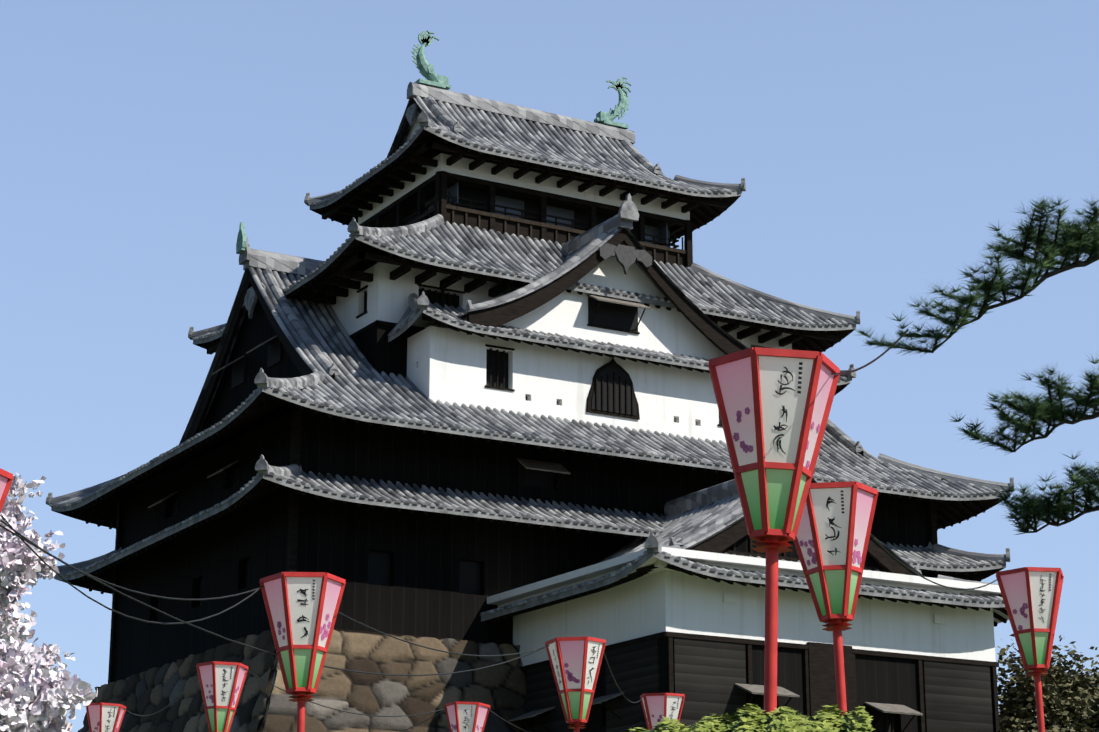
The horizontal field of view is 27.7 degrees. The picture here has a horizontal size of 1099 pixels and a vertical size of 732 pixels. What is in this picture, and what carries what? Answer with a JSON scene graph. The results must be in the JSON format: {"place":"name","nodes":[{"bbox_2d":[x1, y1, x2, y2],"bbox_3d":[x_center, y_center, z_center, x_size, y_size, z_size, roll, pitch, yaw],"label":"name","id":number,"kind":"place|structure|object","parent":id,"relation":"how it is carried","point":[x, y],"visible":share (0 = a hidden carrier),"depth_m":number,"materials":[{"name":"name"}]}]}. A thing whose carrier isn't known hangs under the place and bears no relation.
{"place":"outdoors","nodes":[
{"label":"outdoors","id":0,"kind":"place"},
{"bbox_2d":[0,475,74,676],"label":"cherry tree","id":1,"kind":"object","parent":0,"point":[21,562],"depth_m":40.76,"materials":[{"name":"white plant"}]},
{"bbox_2d":[0,639,97,731],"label":"cherry tree","id":2,"kind":"object","parent":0,"point":[31,700],"depth_m":33.04,"materials":[{"name":"white plant"}]},
{"bbox_2d":[0,0,1098,731],"label":"sky","id":3,"kind":"structure","parent":0,"point":[875,145],"materials":[{"name":"blue"}]},
{"bbox_2d":[113,110,1002,731],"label":"castle walls","id":4,"kind":"structure","parent":0,"point":[417,572],"depth_m":72.50,"materials":[{"name":"white paint"}]},
{"bbox_2d":[724,534,882,567],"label":"gable","id":5,"kind":"structure","parent":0,"point":[742,544],"depth_m":67.94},
{"bbox_2d":[815,455,819,468],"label":"roof ornament","id":6,"kind":"object","parent":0,"point":[817,466],"visible":0.04,"depth_m":68.94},
{"bbox_2d":[853,195,1098,534],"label":"pine tree","id":7,"kind":"object","parent":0,"point":[1040,508],"depth_m":29.50,"materials":[{"name":"green plant"}]},
{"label":"castle hill terrain","id":8,"kind":"structure","parent":0,"visible":0},
{"bbox_2d":[257,648,277,731],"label":"stone wall corner","id":9,"kind":"object","parent":8,"relation":"on","point":[270,687],"visible":0.08,"depth_m":65.70,"materials":[{"name":"grey stone"}]},
{"bbox_2d":[78,630,274,731],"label":"stone wall","id":10,"kind":"structure","parent":9,"relation":"on","point":[151,690],"depth_m":71.69,"materials":[{"name":"grey stone"}]},
{"bbox_2d":[262,630,531,731],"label":"stone wall","id":11,"kind":"structure","parent":9,"relation":"on","point":[501,690],"depth_m":67.76,"materials":[{"name":"beige stone"}]},
{"bbox_2d":[108,98,999,731],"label":"framework","id":12,"kind":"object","parent":11,"relation":"on","point":[818,678],"depth_m":76.66,"materials":[{"name":"black wood"}]},
{"bbox_2d":[239,103,638,318],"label":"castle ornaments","id":13,"kind":"object","parent":12,"relation":"attached to","point":[628,209],"visible":0.4,"depth_m":77.87},
{"bbox_2d":[202,244,834,351],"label":"tier roof rafters","id":14,"kind":"object","parent":12,"relation":"attached to","point":[368,248],"visible":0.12,"depth_m":75.92,"materials":[{"name":"brown wood"}]},
{"bbox_2d":[66,484,980,595],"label":"tier roof rafters","id":15,"kind":"object","parent":12,"relation":"attached to","point":[250,498],"visible":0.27,"depth_m":71.12,"materials":[{"name":"black wood"}]},
{"bbox_2d":[320,137,726,241],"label":"roof eaves","id":16,"kind":"object","parent":12,"relation":"attached to","point":[447,142],"visible":0.29,"depth_m":81.80,"materials":[{"name":"brown wood"}]},
{"bbox_2d":[188,214,859,340],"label":"tier roof tiles","id":17,"kind":"object","parent":12,"relation":"on","point":[715,297],"visible":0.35,"depth_m":79.02,"materials":[{"name":"grey tile"}]},
{"bbox_2d":[193,225,855,352],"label":"tier roof deck","id":18,"kind":"structure","parent":12,"relation":"attached to","point":[357,241],"depth_m":77.86,"materials":[{"name":"grey tile"}]},
{"bbox_2d":[63,387,985,530],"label":"tier roof rafters","id":19,"kind":"object","parent":12,"relation":"attached to","point":[251,416],"visible":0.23,"depth_m":73.53,"materials":[{"name":"black wood"}]},
{"bbox_2d":[304,82,745,205],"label":"top roof tiles","id":20,"kind":"object","parent":12,"relation":"on","point":[635,164],"visible":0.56,"depth_m":84.07,"materials":[{"name":"grey tile"}]},
{"bbox_2d":[411,30,450,89],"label":"roof fish ornament","id":21,"kind":"object","parent":20,"relation":"on","point":[428,73],"visible":1,"depth_m":83.92,"materials":[{"name":"green metal"}]},
{"bbox_2d":[594,77,631,128],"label":"roof fish ornament","id":22,"kind":"object","parent":20,"relation":"on","point":[604,118],"visible":0.98,"depth_m":88.11,"materials":[{"name":"green metal"}]},
{"bbox_2d":[310,96,740,241],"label":"top roof deck","id":23,"kind":"structure","parent":12,"relation":"attached to","point":[422,134],"depth_m":83.07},
{"bbox_2d":[367,192,685,268],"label":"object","id":24,"kind":"object","parent":12,"relation":"attached to","point":[530,223],"visible":0.21,"depth_m":80.84,"materials":[{"name":"brown wood"}]},
{"bbox_2d":[54,472,1005,593],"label":"roof","id":25,"kind":"structure","parent":12,"relation":"attached to","point":[262,481],"depth_m":70.77,"materials":[{"name":"black wood"}]},
{"bbox_2d":[51,268,1009,528],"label":"tier roof deck","id":26,"kind":"structure","parent":12,"relation":"attached to","point":[269,394],"depth_m":75.31,"materials":[{"name":"black wood"}]},
{"bbox_2d":[46,248,1014,507],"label":"tier roof tiles","id":27,"kind":"object","parent":12,"relation":"on","point":[842,458],"visible":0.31,"depth_m":74.71,"materials":[{"name":"grey tile"}]},
{"bbox_2d":[236,222,246,253],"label":"gable peak ornaments","id":28,"kind":"object","parent":27,"relation":"on","point":[241,244],"visible":0.44,"depth_m":78.30},
{"bbox_2d":[52,454,1010,575],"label":"tier roof tiles","id":29,"kind":"object","parent":12,"relation":"on","point":[937,555],"visible":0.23,"depth_m":71.44,"materials":[{"name":"grey tile"}]},
{"bbox_2d":[388,229,849,395],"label":"dormer roof deck","id":30,"kind":"structure","parent":12,"relation":"on","point":[843,383],"depth_m":75.35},
{"bbox_2d":[388,214,855,380],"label":"dormer roof tiles","id":31,"kind":"object","parent":12,"relation":"on","point":[580,248],"visible":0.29,"depth_m":75.73,"materials":[{"name":"grey tile"}]},
{"bbox_2d":[599,243,651,274],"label":"gable ornament","id":32,"kind":"object","parent":12,"relation":"attached to","point":[626,256],"visible":0.98,"depth_m":76.98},
{"bbox_2d":[422,316,840,387],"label":"roof eaves","id":33,"kind":"object","parent":12,"relation":"attached to","point":[435,321],"visible":0.31,"depth_m":74.83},
{"bbox_2d":[480,469,1003,615],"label":"tsuke roof tiles","id":34,"kind":"object","parent":12,"relation":"on","point":[695,517],"visible":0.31,"depth_m":69.47,"materials":[{"name":"grey tile"}]},
{"bbox_2d":[481,478,1008,622],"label":"roof","id":35,"kind":"structure","parent":12,"relation":"on","point":[649,559],"depth_m":66.09,"materials":[{"name":"grey tile"}]},
{"bbox_2d":[483,564,1007,626],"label":"roof eaves","id":36,"kind":"object","parent":12,"relation":"attached to","point":[640,572],"visible":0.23,"depth_m":66.02,"materials":[{"name":"white paint"}]},
{"bbox_2d":[677,481,917,575],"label":"gable wood","id":37,"kind":"object","parent":12,"relation":"attached to","point":[721,541],"visible":0.33,"depth_m":67.48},
{"bbox_2d":[527,637,992,731],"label":"tsuke lap boards","id":38,"kind":"object","parent":9,"relation":"on","point":[707,675],"visible":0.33,"depth_m":64.87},
{"bbox_2d":[628,703,875,731],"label":"hedge shrub","id":39,"kind":"object","parent":8,"relation":"on","point":[825,719],"visible":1,"depth_m":6.46,"materials":[{"name":"green plant"}]},
{"bbox_2d":[996,634,1098,731],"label":"tree","id":40,"kind":"object","parent":8,"relation":"on","point":[1018,701],"depth_m":71.60,"materials":[{"name":"green plant"}]},
{"bbox_2d":[1043,647,1098,731],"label":"tree","id":41,"kind":"object","parent":8,"relation":"on","point":[1078,699],"visible":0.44,"depth_m":70.44,"materials":[{"name":"plant"}]},
{"label":"ground","id":42,"kind":"structure","parent":0,"visible":0},
{"bbox_2d":[0,468,13,512],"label":"lantern","id":43,"kind":"object","parent":42,"relation":"on","point":[6,478],"visible":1,"depth_m":12.87,"materials":[{"name":"red paint"}]},
{"bbox_2d":[86,702,125,731],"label":"lantern","id":44,"kind":"object","parent":42,"relation":"on","point":[104,717],"visible":1,"depth_m":33.99,"materials":[{"name":"paper"}]},
{"bbox_2d":[124,672,197,715],"bbox_3d":[-5.383,4.522,30.634,0.012,0.551,7.622,5,-16,-17],"label":"wire","id":45,"kind":"object","parent":44,"relation":"attached to","point":[166,706],"visible":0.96,"depth_m":29.83,"materials":[{"name":"grey"}]},
{"bbox_2d":[196,661,248,731],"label":"lantern","id":46,"kind":"object","parent":42,"relation":"on","point":[221,684],"visible":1,"depth_m":26.85,"materials":[{"name":"pink paper"}]},
{"bbox_2d":[260,572,345,731],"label":"lantern","id":47,"kind":"object","parent":42,"relation":"on","point":[302,608],"visible":1,"depth_m":16.25,"materials":[{"name":"paper"}]},
{"bbox_2d":[0,515,262,624],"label":"wire","id":48,"kind":"object","parent":47,"relation":"attached to","point":[44,562],"visible":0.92,"depth_m":14.14,"materials":[{"name":"grey"}]},
{"bbox_2d":[0,520,262,599],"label":"wire","id":49,"kind":"object","parent":47,"relation":"attached to","point":[7,525],"visible":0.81,"depth_m":14.45,"materials":[{"name":"grey"}]},
{"bbox_2d":[444,701,489,731],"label":"lantern","id":50,"kind":"object","parent":42,"relation":"on","point":[467,716],"visible":1,"depth_m":30.53,"materials":[{"name":"paper"}]},
{"bbox_2d":[245,669,446,716],"bbox_3d":[-2.551,4.339,28.891,0.012,0.316,4.471,-9,-18,30],"label":"wire","id":51,"kind":"object","parent":50,"relation":"attached to","point":[346,711],"visible":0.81,"depth_m":28.85,"materials":[{"name":"grey"}]},
{"bbox_2d":[400,710,444,731],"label":"wire","id":52,"kind":"object","parent":50,"relation":"attached to","point":[422,722],"visible":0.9,"depth_m":32.27,"materials":[{"name":"grey"}]},
{"bbox_2d":[488,709,642,731],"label":"wire","id":53,"kind":"object","parent":50,"relation":"attached to","point":[527,731],"visible":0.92,"depth_m":30.43,"materials":[{"name":"grey"}]},
{"bbox_2d":[545,636,605,731],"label":"lantern","id":54,"kind":"object","parent":42,"relation":"on","point":[575,663],"visible":1,"depth_m":22.80,"materials":[{"name":"pink paper"}]},
{"bbox_2d":[0,525,545,675],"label":"wire","id":55,"kind":"object","parent":54,"relation":"attached to","point":[27,541],"visible":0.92,"depth_m":15.35,"materials":[{"name":"grey"}]},
{"bbox_2d":[338,612,549,656],"bbox_3d":[-0.778,2.350,19.740,0.012,0.761,6.830,-4,-16,13],"label":"wire","id":56,"kind":"object","parent":54,"relation":"attached to","point":[437,649],"visible":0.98,"depth_m":18.91,"materials":[{"name":"grey"}]},
{"bbox_2d":[604,652,642,702],"bbox_3d":[0.882,3.704,26.287,0.012,0.431,6.743,-2,-16,6],"label":"wire","id":57,"kind":"object","parent":54,"relation":"attached to","point":[615,680],"visible":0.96,"depth_m":24.85,"materials":[{"name":"grey"}]},
{"bbox_2d":[640,693,684,730],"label":"lantern","id":58,"kind":"object","parent":42,"relation":"on","point":[656,707],"visible":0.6,"depth_m":29.36,"materials":[{"name":"pink paper"}]},
{"bbox_2d":[708,347,839,716],"bbox_3d":[0.983,2.180,10.018,0.595,4.534,0.634,11,-17,-28],"label":"lantern","id":59,"kind":"object","parent":42,"relation":"on","point":[774,405],"visible":1,"depth_m":10.34,"materials":[{"name":"paper"}]},
{"bbox_2d":[831,329,907,374],"bbox_3d":[1.342,-0.049,9.493,0.010,0.435,2.160,0,-16,0],"label":"wire","id":60,"kind":"object","parent":59,"relation":"attached to","point":[884,352],"visible":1,"depth_m":9.21,"materials":[{"name":"grey"}]},
{"bbox_2d":[794,481,877,714],"bbox_3d":[1.867,3.105,13.775,0.587,4.778,0.635,8,-19,-29],"label":"lantern","id":61,"kind":"object","parent":42,"relation":"on","point":[831,541],"visible":0.98,"depth_m":14.19,"materials":[{"name":"white paper"}]},
{"bbox_2d":[996,567,1063,731],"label":"lantern","id":62,"kind":"object","parent":42,"relation":"on","point":[1031,596],"visible":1,"depth_m":19.26,"materials":[{"name":"paper"}]},
{"bbox_2d":[872,536,997,589],"bbox_3d":[3.004,1.483,16.944,0.012,0.675,5.475,-6,-17,19],"label":"wire","id":63,"kind":"object","parent":62,"relation":"attached to","point":[928,579],"visible":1,"depth_m":16.26,"materials":[{"name":"grey"}]}
]}

